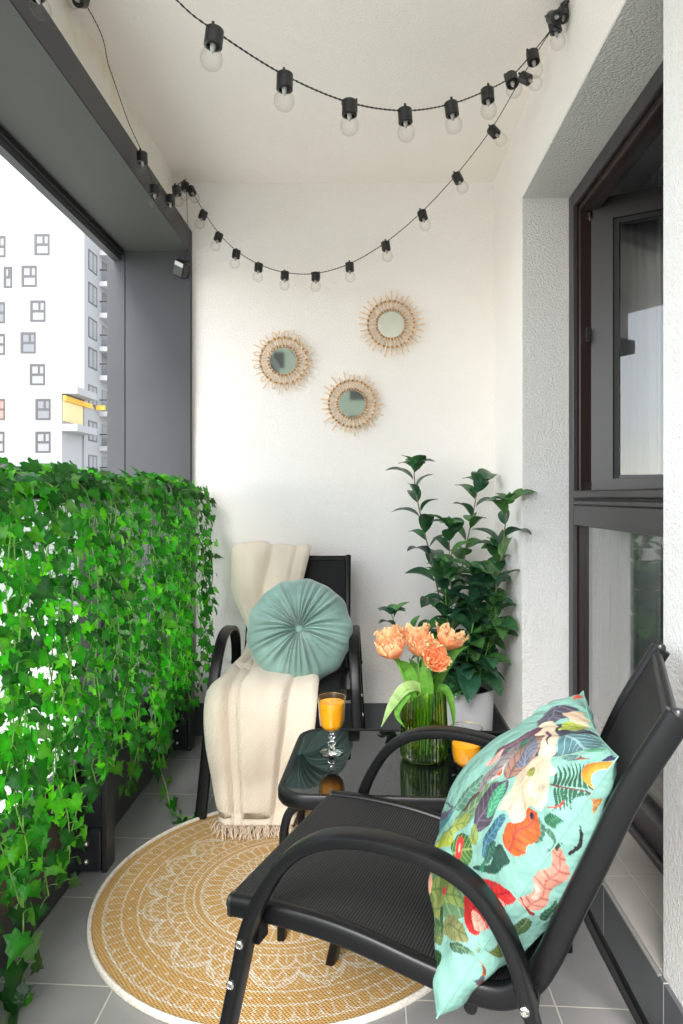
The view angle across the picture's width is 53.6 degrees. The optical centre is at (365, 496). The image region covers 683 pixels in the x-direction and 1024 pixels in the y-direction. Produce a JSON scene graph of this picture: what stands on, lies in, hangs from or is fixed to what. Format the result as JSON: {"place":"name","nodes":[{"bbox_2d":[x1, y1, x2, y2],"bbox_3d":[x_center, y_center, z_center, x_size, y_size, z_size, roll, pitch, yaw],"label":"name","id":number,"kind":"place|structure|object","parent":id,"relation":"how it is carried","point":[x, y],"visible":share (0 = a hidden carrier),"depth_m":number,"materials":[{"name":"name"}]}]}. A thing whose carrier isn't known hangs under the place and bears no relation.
{"place":"outdoors","nodes":[
{"label":"outdoors","id":0,"kind":"place"},
{"bbox_2d":[0,155,34,187],"label":"sky","id":1,"kind":"structure","parent":0,"point":[10,177],"materials":[{"name":"white"}]},
{"bbox_2d":[0,610,77,812],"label":"ground","id":2,"kind":"structure","parent":0,"point":[44,669],"depth_m":34.24,"materials":[{"name":"white"}]},
{"bbox_2d":[0,188,106,613],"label":"apartment building","id":3,"kind":"structure","parent":0,"point":[53,333],"depth_m":60.00,"materials":[{"name":"grey"}]},
{"bbox_2d":[20,332,35,352],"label":"window","id":4,"kind":"structure","parent":3,"relation":"in","point":[27,339],"depth_m":59.98,"materials":[{"name":"grey glass"}]},
{"bbox_2d":[21,266,36,286],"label":"window","id":5,"kind":"structure","parent":3,"relation":"in","point":[28,273],"depth_m":59.98,"materials":[{"name":"grey glass"}]},
{"bbox_2d":[30,300,44,321],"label":"window","id":6,"kind":"structure","parent":3,"relation":"in","point":[37,307],"depth_m":59.98,"materials":[{"name":"grey glass"}]},
{"bbox_2d":[30,364,44,384],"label":"window","id":7,"kind":"structure","parent":3,"relation":"in","point":[37,371],"depth_m":59.95,"materials":[{"name":"grey glass"}]},
{"bbox_2d":[34,234,48,254],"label":"window","id":8,"kind":"structure","parent":3,"relation":"in","point":[41,241],"depth_m":59.95,"materials":[{"name":"grey glass"}]},
{"bbox_2d":[35,399,49,419],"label":"window","id":9,"kind":"structure","parent":3,"relation":"in","point":[42,406],"depth_m":59.95,"materials":[{"name":"grey glass"}]},
{"bbox_2d":[35,432,49,452],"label":"window","id":10,"kind":"structure","parent":3,"relation":"in","point":[42,439],"depth_m":59.95,"materials":[{"name":"grey glass"}]},
{"bbox_2d":[42,0,177,209],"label":"wall","id":11,"kind":"structure","parent":0,"point":[66,19],"depth_m":2.24,"materials":[{"name":"paint"}]},
{"bbox_2d":[0,0,189,260],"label":"beam","id":12,"kind":"structure","parent":11,"relation":"attached to","point":[68,149],"depth_m":2.16,"materials":[{"name":"grey metal"}]},
{"bbox_2d":[70,0,563,182],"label":"ceiling","id":13,"kind":"structure","parent":0,"point":[229,113],"depth_m":2.36,"materials":[{"name":"paint"}]},
{"bbox_3d":[-0.814,-1.440,3.050,0.010,0.029,0.002,0,0,0],"label":"hook","id":14,"kind":"object","parent":13,"relation":"attached to","visible":0},
{"bbox_2d":[181,33,549,283],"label":"string lights","id":15,"kind":"object","parent":14,"relation":"hanging from","point":[525,78],"visible":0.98,"depth_m":2.80,"materials":[{"name":"black"}]},
{"bbox_2d":[0,736,635,1023],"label":"floor","id":16,"kind":"structure","parent":0,"point":[71,986],"depth_m":1.55,"materials":[{"name":"grey tile"}]},
{"bbox_2d":[0,491,194,976],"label":"railing","id":17,"kind":"object","parent":16,"relation":"on","point":[110,807],"visible":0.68,"depth_m":1.99,"materials":[{"name":"grey paint"}]},
{"bbox_2d":[0,496,11,944],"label":"ivy garland","id":18,"kind":"object","parent":17,"relation":"hanging from","point":[3,537],"visible":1,"depth_m":1.34,"materials":[{"name":"green plant"}]},
{"bbox_2d":[0,490,14,909],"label":"ivy garland","id":19,"kind":"object","parent":17,"relation":"hanging from","point":[4,662],"visible":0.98,"depth_m":1.37,"materials":[{"name":"green plant"}]},
{"bbox_2d":[0,478,42,930],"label":"ivy garland","id":20,"kind":"object","parent":17,"relation":"hanging from","point":[16,529],"visible":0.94,"depth_m":1.39,"materials":[{"name":"green plant"}]},
{"bbox_2d":[0,469,45,902],"bbox_3d":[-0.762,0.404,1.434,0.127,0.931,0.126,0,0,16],"label":"ivy garland","id":21,"kind":"object","parent":17,"relation":"hanging from","point":[9,675],"visible":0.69,"depth_m":1.44,"materials":[{"name":"green plant"}]},
{"bbox_2d":[3,471,49,880],"bbox_3d":[-0.782,0.400,1.541,0.086,0.919,0.126,0,0,27],"label":"ivy garland","id":22,"kind":"object","parent":17,"relation":"hanging from","point":[39,643],"visible":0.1,"depth_m":1.55,"materials":[{"name":"green plant"}]},
{"bbox_2d":[2,482,54,925],"bbox_3d":[-0.767,0.458,1.507,0.110,1.016,0.132,0,0,37],"label":"ivy garland","id":23,"kind":"object","parent":17,"relation":"hanging from","point":[43,733],"visible":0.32,"depth_m":1.51,"materials":[{"name":"green plant"}]},
{"bbox_2d":[0,493,57,1023],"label":"ivy garland","id":24,"kind":"object","parent":17,"relation":"hanging from","point":[14,993],"visible":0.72,"depth_m":1.46,"materials":[{"name":"green plant"}]},
{"bbox_2d":[22,469,72,923],"bbox_3d":[-0.759,0.452,1.567,0.144,1.036,0.116,0,0,-19],"label":"ivy garland","id":25,"kind":"object","parent":17,"relation":"hanging from","point":[53,862],"visible":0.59,"depth_m":1.57,"materials":[{"name":"green plant"}]},
{"bbox_2d":[34,473,70,825],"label":"ivy garland","id":26,"kind":"object","parent":17,"relation":"hanging from","point":[51,658],"visible":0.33,"depth_m":1.64,"materials":[{"name":"green plant"}]},
{"bbox_2d":[40,505,75,774],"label":"ivy garland","id":27,"kind":"object","parent":17,"relation":"hanging from","point":[72,546],"visible":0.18,"depth_m":1.71,"materials":[{"name":"green plant"}]},
{"bbox_2d":[34,471,86,867],"bbox_3d":[-0.744,0.406,1.602,0.154,0.936,0.107,0,0,-22],"label":"ivy garland","id":28,"kind":"object","parent":17,"relation":"hanging from","point":[67,838],"visible":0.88,"depth_m":1.61,"materials":[{"name":"green plant"}]},
{"bbox_2d":[46,496,93,798],"bbox_3d":[-0.770,0.366,1.749,0.087,0.861,0.154,0,0,28],"label":"ivy garland","id":29,"kind":"object","parent":17,"relation":"hanging from","point":[79,553],"visible":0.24,"depth_m":1.75,"materials":[{"name":"green plant"}]},
{"bbox_2d":[44,471,101,890],"bbox_3d":[-0.763,0.449,1.678,0.153,1.025,0.130,0,0,17],"label":"ivy garland","id":30,"kind":"object","parent":17,"relation":"hanging from","point":[90,788],"visible":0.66,"depth_m":1.67,"materials":[{"name":"green plant"}]},
{"bbox_2d":[54,500,94,770],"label":"ivy garland","id":31,"kind":"object","parent":17,"relation":"hanging from","point":[77,610],"visible":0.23,"depth_m":1.80,"materials":[{"name":"green plant"}]},
{"bbox_2d":[59,473,118,731],"bbox_3d":[-0.754,0.295,1.844,0.170,0.728,0.121,0,0,-33],"label":"ivy garland","id":32,"kind":"object","parent":17,"relation":"hanging from","point":[109,692],"visible":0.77,"depth_m":1.85,"materials":[{"name":"green plant"}]},
{"bbox_2d":[77,482,108,804],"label":"ivy garland","id":33,"kind":"object","parent":17,"relation":"hanging from","point":[88,632],"visible":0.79,"depth_m":1.81,"materials":[{"name":"green plant"}]},
{"bbox_2d":[0,457,185,499],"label":"ivy garland","id":34,"kind":"object","parent":17,"relation":"hanging from","point":[32,478],"visible":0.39,"depth_m":1.56,"materials":[{"name":"green plant"}]},
{"bbox_2d":[79,495,113,801],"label":"ivy garland","id":35,"kind":"object","parent":17,"relation":"hanging from","point":[107,723],"visible":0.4,"depth_m":1.87,"materials":[{"name":"green plant"}]},
{"bbox_2d":[1,476,199,510],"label":"ivy garland","id":36,"kind":"object","parent":17,"relation":"hanging from","point":[82,495],"visible":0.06,"depth_m":1.86,"materials":[{"name":"green plant"}]},
{"bbox_2d":[0,457,205,500],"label":"ivy garland","id":37,"kind":"object","parent":17,"relation":"hanging from","point":[72,471],"visible":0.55,"depth_m":1.81,"materials":[{"name":"green plant"}]},
{"bbox_2d":[14,466,196,510],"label":"ivy garland","id":38,"kind":"object","parent":17,"relation":"hanging from","point":[140,488],"visible":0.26,"depth_m":1.72,"materials":[{"name":"green plant"}]},
{"bbox_2d":[91,476,123,768],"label":"ivy garland","id":39,"kind":"object","parent":17,"relation":"hanging from","point":[111,550],"visible":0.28,"depth_m":1.92,"materials":[{"name":"green plant"}]},
{"bbox_2d":[92,474,129,756],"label":"ivy garland","id":40,"kind":"object","parent":17,"relation":"hanging from","point":[120,603],"visible":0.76,"depth_m":1.95,"materials":[{"name":"green plant"}]},
{"bbox_2d":[92,482,131,713],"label":"ivy garland","id":41,"kind":"object","parent":17,"relation":"hanging from","point":[117,527],"visible":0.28,"depth_m":2.03,"materials":[{"name":"green plant"}]},
{"bbox_2d":[95,476,131,779],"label":"ivy garland","id":42,"kind":"object","parent":17,"relation":"hanging from","point":[116,769],"visible":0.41,"depth_m":1.99,"materials":[{"name":"green plant"}]},
{"bbox_2d":[108,505,127,719],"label":"ivy garland","id":43,"kind":"object","parent":17,"relation":"hanging from","point":[119,716],"visible":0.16,"depth_m":2.07,"materials":[{"name":"green plant"}]},
{"bbox_2d":[111,484,138,755],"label":"ivy garland","id":44,"kind":"object","parent":17,"relation":"hanging from","point":[121,619],"visible":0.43,"depth_m":2.13,"materials":[{"name":"green plant"}]},
{"bbox_2d":[112,476,153,742],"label":"ivy garland","id":45,"kind":"object","parent":17,"relation":"hanging from","point":[135,630],"visible":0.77,"depth_m":2.09,"materials":[{"name":"green plant"}]},
{"bbox_2d":[118,485,151,797],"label":"ivy garland","id":46,"kind":"object","parent":17,"relation":"hanging from","point":[132,767],"visible":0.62,"depth_m":2.17,"materials":[{"name":"green plant"}]},
{"bbox_2d":[122,491,150,760],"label":"ivy garland","id":47,"kind":"object","parent":17,"relation":"hanging from","point":[144,652],"visible":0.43,"depth_m":2.21,"materials":[{"name":"green plant"}]},
{"bbox_2d":[123,493,149,769],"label":"ivy garland","id":48,"kind":"object","parent":17,"relation":"hanging from","point":[145,601],"visible":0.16,"depth_m":2.30,"materials":[{"name":"green plant"}]},
{"bbox_2d":[128,481,155,755],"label":"ivy garland","id":49,"kind":"object","parent":17,"relation":"hanging from","point":[151,640],"visible":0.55,"depth_m":2.25,"materials":[{"name":"green plant"}]},
{"bbox_2d":[136,479,167,761],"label":"ivy garland","id":50,"kind":"object","parent":17,"relation":"hanging from","point":[161,749],"visible":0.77,"depth_m":2.33,"materials":[{"name":"green plant"}]},
{"bbox_2d":[145,484,172,777],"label":"ivy garland","id":51,"kind":"object","parent":17,"relation":"hanging from","point":[161,549],"visible":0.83,"depth_m":2.36,"materials":[{"name":"green plant"}]},
{"bbox_2d":[145,477,173,732],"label":"ivy garland","id":52,"kind":"object","parent":17,"relation":"hanging from","point":[149,568],"visible":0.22,"depth_m":2.43,"materials":[{"name":"green plant"}]},
{"bbox_2d":[147,481,173,768],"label":"ivy garland","id":53,"kind":"object","parent":17,"relation":"hanging from","point":[156,508],"visible":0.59,"depth_m":2.39,"materials":[{"name":"green plant"}]},
{"bbox_2d":[136,475,194,823],"bbox_3d":[-0.680,0.538,2.364,0.288,1.231,0.140,0,0,30],"label":"ivy garland","id":54,"kind":"object","parent":17,"relation":"hanging from","point":[171,804],"visible":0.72,"depth_m":2.38,"materials":[{"name":"green plant"}]},
{"bbox_2d":[156,483,180,715],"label":"ivy garland","id":55,"kind":"object","parent":17,"relation":"hanging from","point":[175,652],"visible":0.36,"depth_m":2.49,"materials":[{"name":"green plant"}]},
{"bbox_2d":[157,493,179,726],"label":"ivy garland","id":56,"kind":"object","parent":17,"relation":"hanging from","point":[172,518],"visible":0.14,"depth_m":2.56,"materials":[{"name":"green plant"}]},
{"bbox_2d":[155,484,182,738],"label":"ivy garland","id":57,"kind":"object","parent":17,"relation":"hanging from","point":[173,539],"visible":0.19,"depth_m":2.54,"materials":[{"name":"green plant"}]},
{"bbox_2d":[161,486,184,729],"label":"ivy garland","id":58,"kind":"object","parent":17,"relation":"hanging from","point":[180,549],"visible":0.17,"depth_m":2.61,"materials":[{"name":"green plant"}]},
{"bbox_2d":[167,482,187,713],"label":"ivy garland","id":59,"kind":"object","parent":17,"relation":"hanging from","point":[185,607],"visible":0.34,"depth_m":2.72,"materials":[{"name":"green plant"}]},
{"bbox_2d":[165,476,191,723],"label":"ivy garland","id":60,"kind":"object","parent":17,"relation":"hanging from","point":[186,511],"visible":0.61,"depth_m":2.68,"materials":[{"name":"green plant"}]},
{"bbox_2d":[173,481,196,688],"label":"ivy garland","id":61,"kind":"object","parent":17,"relation":"hanging from","point":[188,615],"visible":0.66,"depth_m":2.75,"materials":[{"name":"green plant"}]},
{"bbox_2d":[176,486,196,689],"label":"ivy garland","id":62,"kind":"object","parent":17,"relation":"hanging from","point":[193,593],"visible":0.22,"depth_m":2.85,"materials":[{"name":"green plant"}]},
{"bbox_2d":[177,510,195,712],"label":"ivy garland","id":63,"kind":"object","parent":17,"relation":"hanging from","point":[182,701],"visible":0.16,"depth_m":2.90,"materials":[{"name":"green plant"}]},
{"bbox_2d":[177,482,199,711],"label":"ivy garland","id":64,"kind":"object","parent":17,"relation":"hanging from","point":[195,701],"visible":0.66,"depth_m":2.78,"materials":[{"name":"green plant"}]},
{"bbox_2d":[175,479,202,697],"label":"ivy garland","id":65,"kind":"object","parent":17,"relation":"hanging from","point":[195,541],"visible":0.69,"depth_m":2.82,"materials":[{"name":"green plant"}]},
{"bbox_2d":[185,482,213,693],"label":"ivy garland","id":66,"kind":"object","parent":17,"relation":"hanging from","point":[202,642],"visible":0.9,"depth_m":2.93,"materials":[{"name":"green plant"}]},
{"bbox_2d":[192,481,213,685],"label":"ivy garland","id":67,"kind":"object","parent":17,"relation":"hanging from","point":[206,506],"visible":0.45,"depth_m":3.01,"materials":[{"name":"green plant"}]},
{"bbox_2d":[192,486,219,674],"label":"ivy garland","id":68,"kind":"object","parent":17,"relation":"hanging from","point":[207,609],"visible":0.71,"depth_m":2.96,"materials":[{"name":"green plant"}]},
{"bbox_2d":[199,486,224,644],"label":"ivy garland","id":69,"kind":"object","parent":17,"relation":"hanging from","point":[216,555],"visible":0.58,"depth_m":3.04,"materials":[{"name":"green plant"}]},
{"bbox_2d":[107,230,191,718],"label":"pillar","id":70,"kind":"structure","parent":16,"relation":"on","point":[149,362],"depth_m":3.08,"materials":[{"name":"grey paint"}]},
{"bbox_2d":[173,192,189,278],"bbox_3d":[-0.833,-1.204,3.054,0.084,0.437,0.062,0,0,20],"label":"solar box","id":71,"kind":"object","parent":70,"relation":"attached to","point":[181,268],"visible":0.92,"depth_m":3.04,"materials":[{"name":"black plastic"}]},
{"bbox_2d":[86,810,432,1023],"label":"round rug","id":72,"kind":"object","parent":16,"relation":"on","point":[162,929],"visible":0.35,"depth_m":1.62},
{"bbox_2d":[277,728,572,952],"bbox_3d":[0.148,0.904,1.822,0.722,0.393,0.476,0,0,3],"label":"coffee table","id":73,"kind":"object","parent":72,"relation":"on","point":[312,777],"visible":0.36,"depth_m":1.73,"materials":[{"name":"black glass"}]},
{"bbox_2d":[318,693,345,756],"bbox_3d":[-0.094,0.631,1.872,0.078,0.155,0.078,0,0,0],"label":"stemmed glass","id":74,"kind":"object","parent":73,"relation":"on","point":[332,714],"visible":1,"depth_m":1.85,"materials":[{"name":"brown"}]},
{"bbox_2d":[400,692,448,764],"bbox_3d":[0.158,0.613,1.835,0.131,0.186,0.131,0,0,0],"label":"vase","id":75,"kind":"object","parent":73,"relation":"on","point":[413,755],"visible":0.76,"depth_m":1.81,"materials":[{"name":"green glass"}]},
{"bbox_2d":[374,628,428,750],"bbox_3d":[0.101,0.525,1.800,0.156,0.343,0.084,0,0,-7],"label":"tulip","id":76,"kind":"object","parent":75,"relation":"in","point":[392,648],"visible":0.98,"depth_m":1.78,"materials":[{"name":"orange plant"}]},
{"bbox_2d":[373,624,431,753],"bbox_3d":[0.093,0.522,1.839,0.158,0.348,0.078,0,0,31],"label":"tulip","id":77,"kind":"object","parent":75,"relation":"in","point":[408,671],"visible":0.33,"depth_m":1.84,"materials":[{"name":"orange plant"}]},
{"bbox_2d":[399,623,429,726],"bbox_3d":[0.134,0.523,1.881,0.093,0.344,0.100,0,0,0],"label":"tulip","id":78,"kind":"object","parent":75,"relation":"in","point":[408,630],"visible":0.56,"depth_m":1.87,"materials":[{"name":"orange plant"}]},
{"bbox_2d":[403,632,435,750],"bbox_3d":[0.147,0.531,1.825,0.092,0.329,0.082,0,0,16],"label":"tulip","id":79,"kind":"object","parent":75,"relation":"in","point":[415,647],"visible":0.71,"depth_m":1.80,"materials":[{"name":"green plant"}]},
{"bbox_2d":[394,620,469,747],"bbox_3d":[0.182,0.517,1.811,0.226,0.357,0.108,0,0,-32],"label":"tulip","id":80,"kind":"object","parent":75,"relation":"in","point":[448,637],"visible":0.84,"depth_m":1.82,"materials":[{"name":"orange plant"}]},
{"bbox_2d":[421,638,455,754],"bbox_3d":[0.194,0.539,1.836,0.092,0.312,0.090,0,0,0],"label":"tulip","id":81,"kind":"object","parent":75,"relation":"in","point":[445,689],"visible":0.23,"depth_m":1.82,"materials":[{"name":"green plant"}]},
{"bbox_2d":[419,641,467,754],"bbox_3d":[0.211,0.536,1.784,0.137,0.318,0.120,0,0,0],"label":"tulip","id":82,"kind":"object","parent":75,"relation":"in","point":[433,653],"visible":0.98,"depth_m":1.78,"materials":[{"name":"orange plant"}]},
{"bbox_2d":[450,722,482,767],"bbox_3d":[0.242,0.631,1.626,0.078,0.155,0.078,0,0,0],"label":"stemmed glass","id":83,"kind":"object","parent":73,"relation":"on","point":[464,754],"visible":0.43,"depth_m":1.60,"materials":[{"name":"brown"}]},
{"bbox_2d":[195,554,365,819],"bbox_3d":[-0.287,0.681,2.650,0.589,0.848,0.736,0,0,0],"label":"armchair","id":84,"kind":"object","parent":16,"relation":"on","point":[333,573],"visible":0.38,"depth_m":2.46,"materials":[{"name":"black"}]},
{"bbox_2d":[203,540,318,840],"bbox_3d":[-0.377,0.641,2.594,0.394,0.894,0.923,0,0,-4],"label":"blanket","id":85,"kind":"object","parent":84,"relation":"on","point":[257,720],"visible":0.76,"depth_m":2.23,"materials":[{"name":"beige fabric"}]},
{"bbox_2d":[246,579,352,680],"bbox_3d":[-0.245,0.500,2.519,0.394,0.375,0.244,0,0,0],"label":"round cushion","id":86,"kind":"object","parent":85,"relation":"on","point":[301,627],"visible":0.93,"depth_m":2.45,"materials":[{"name":"green fabric"}]},
{"bbox_2d":[178,183,493,702],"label":"back wall","id":87,"kind":"structure","parent":16,"relation":"on","point":[270,465],"depth_m":3.12,"materials":[{"name":"white paint"}]},
{"bbox_2d":[251,330,314,394],"bbox_3d":[-0.377,-0.616,3.097,0.293,0.298,0.018,0,0,0],"label":"rattan mirror","id":88,"kind":"object","parent":87,"relation":"attached to","point":[283,362],"visible":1,"depth_m":3.09,"materials":[{"name":"beige glass"}]},
{"bbox_2d":[321,371,383,436],"bbox_3d":[-0.061,-0.424,3.097,0.288,0.300,0.019,0,0,0],"label":"rattan mirror","id":89,"kind":"object","parent":87,"relation":"attached to","point":[351,405],"visible":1,"depth_m":3.09,"materials":[{"name":"beige glass"}]},
{"bbox_2d":[359,291,424,356],"bbox_3d":[0.118,-0.790,3.097,0.301,0.304,0.019,0,0,0],"label":"rattan mirror","id":90,"kind":"object","parent":87,"relation":"attached to","point":[391,326],"visible":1,"depth_m":3.09,"materials":[{"name":"beige glass"}]},
{"bbox_2d":[195,703,682,1023],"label":"skirting","id":91,"kind":"object","parent":16,"relation":"on","point":[655,996],"visible":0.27,"depth_m":1.53,"materials":[{"name":"grey tile"}]},
{"bbox_2d":[219,643,682,1023],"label":"armchair","id":92,"kind":"object","parent":16,"relation":"on","point":[337,870],"visible":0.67,"depth_m":1.06,"materials":[{"name":"black"}]},
{"bbox_2d":[428,691,618,1018],"bbox_3d":[0.264,0.554,1.185,0.290,0.394,0.486,0,0,11],"label":"flowered cushion","id":93,"kind":"object","parent":92,"relation":"on","point":[527,799],"visible":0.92,"depth_m":0.99,"materials":[{"name":"fabric"}]},
{"bbox_2d":[378,455,534,730],"bbox_3d":[0.343,0.461,2.766,0.599,1.272,0.600,0,0,0],"label":"potted shrub","id":94,"kind":"object","parent":16,"relation":"on","point":[475,616],"visible":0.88,"depth_m":2.72,"materials":[{"name":"green plant"}]},
{"bbox_2d":[604,777,662,975],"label":"step","id":95,"kind":"structure","parent":16,"relation":"on","point":[633,879],"depth_m":1.63,"materials":[{"name":"grey tile"}]},
{"bbox_2d":[569,61,662,873],"bbox_3d":[1.106,-0.087,1.944,0.724,2.074,1.205,0,0,0],"label":"balcony window","id":96,"kind":"structure","parent":95,"relation":"on","point":[604,493],"depth_m":2.44,"materials":[{"name":"grey metal"}]},
{"bbox_2d":[663,0,682,1006],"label":"side wall","id":97,"kind":"structure","parent":16,"relation":"on","point":[673,461],"depth_m":1.30,"materials":[{"name":"white paint"}]},
{"bbox_2d":[494,115,568,729],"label":"side wall","id":98,"kind":"structure","parent":0,"point":[531,343],"depth_m":2.55,"materials":[{"name":"white paint"}]},
{"bbox_2d":[522,0,662,197],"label":"lintel wall","id":99,"kind":"structure","parent":0,"point":[602,61],"depth_m":1.96,"materials":[{"name":"white paint"}]},
{"bbox_2d":[598,686,662,780],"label":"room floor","id":100,"kind":"structure","parent":0,"point":[606,703],"depth_m":3.09,"materials":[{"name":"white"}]},
{"bbox_2d":[610,130,662,195],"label":"room ceiling","id":101,"kind":"structure","parent":0,"point":[645,167],"depth_m":2.79,"materials":[{"name":"grey paint"}]},
{"bbox_2d":[640,164,662,189],"bbox_3d":[1.160,-1.285,2.750,0.023,0.023,3.100,0,0,0],"label":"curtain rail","id":102,"kind":"object","parent":101,"relation":"attached to","point":[653,177],"visible":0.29,"depth_m":2.71,"materials":[{"name":"black"}]},
{"bbox_2d":[598,172,662,699],"bbox_3d":[1.159,-0.165,3.409,0.066,2.190,1.581,0,0,0],"label":"curtain","id":103,"kind":"object","parent":102,"relation":"hanging from","point":[630,598],"visible":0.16,"depth_m":2.88,"materials":[{"name":"white fabric"}]},
{"bbox_3d":[0.586,-1.434,2.000,0.011,0.029,0.002,0,0,0],"label":"hook","id":104,"kind":"object","parent":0,"visible":0},
{"bbox_2d":[176,0,569,128],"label":"string lights","id":105,"kind":"object","parent":104,"relation":"hanging from","point":[556,19],"visible":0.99,"depth_m":1.69,"materials":[{"name":"black"}]},
{"bbox_3d":[-0.818,-1.448,1.970,0.011,0.029,0.002,0,0,0],"label":"hook","id":106,"kind":"object","parent":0,"visible":0},
{"bbox_2d":[30,0,184,207],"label":"string lights","id":107,"kind":"object","parent":106,"relation":"hanging from","point":[142,160],"visible":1,"depth_m":2.32,"materials":[{"name":"black"}]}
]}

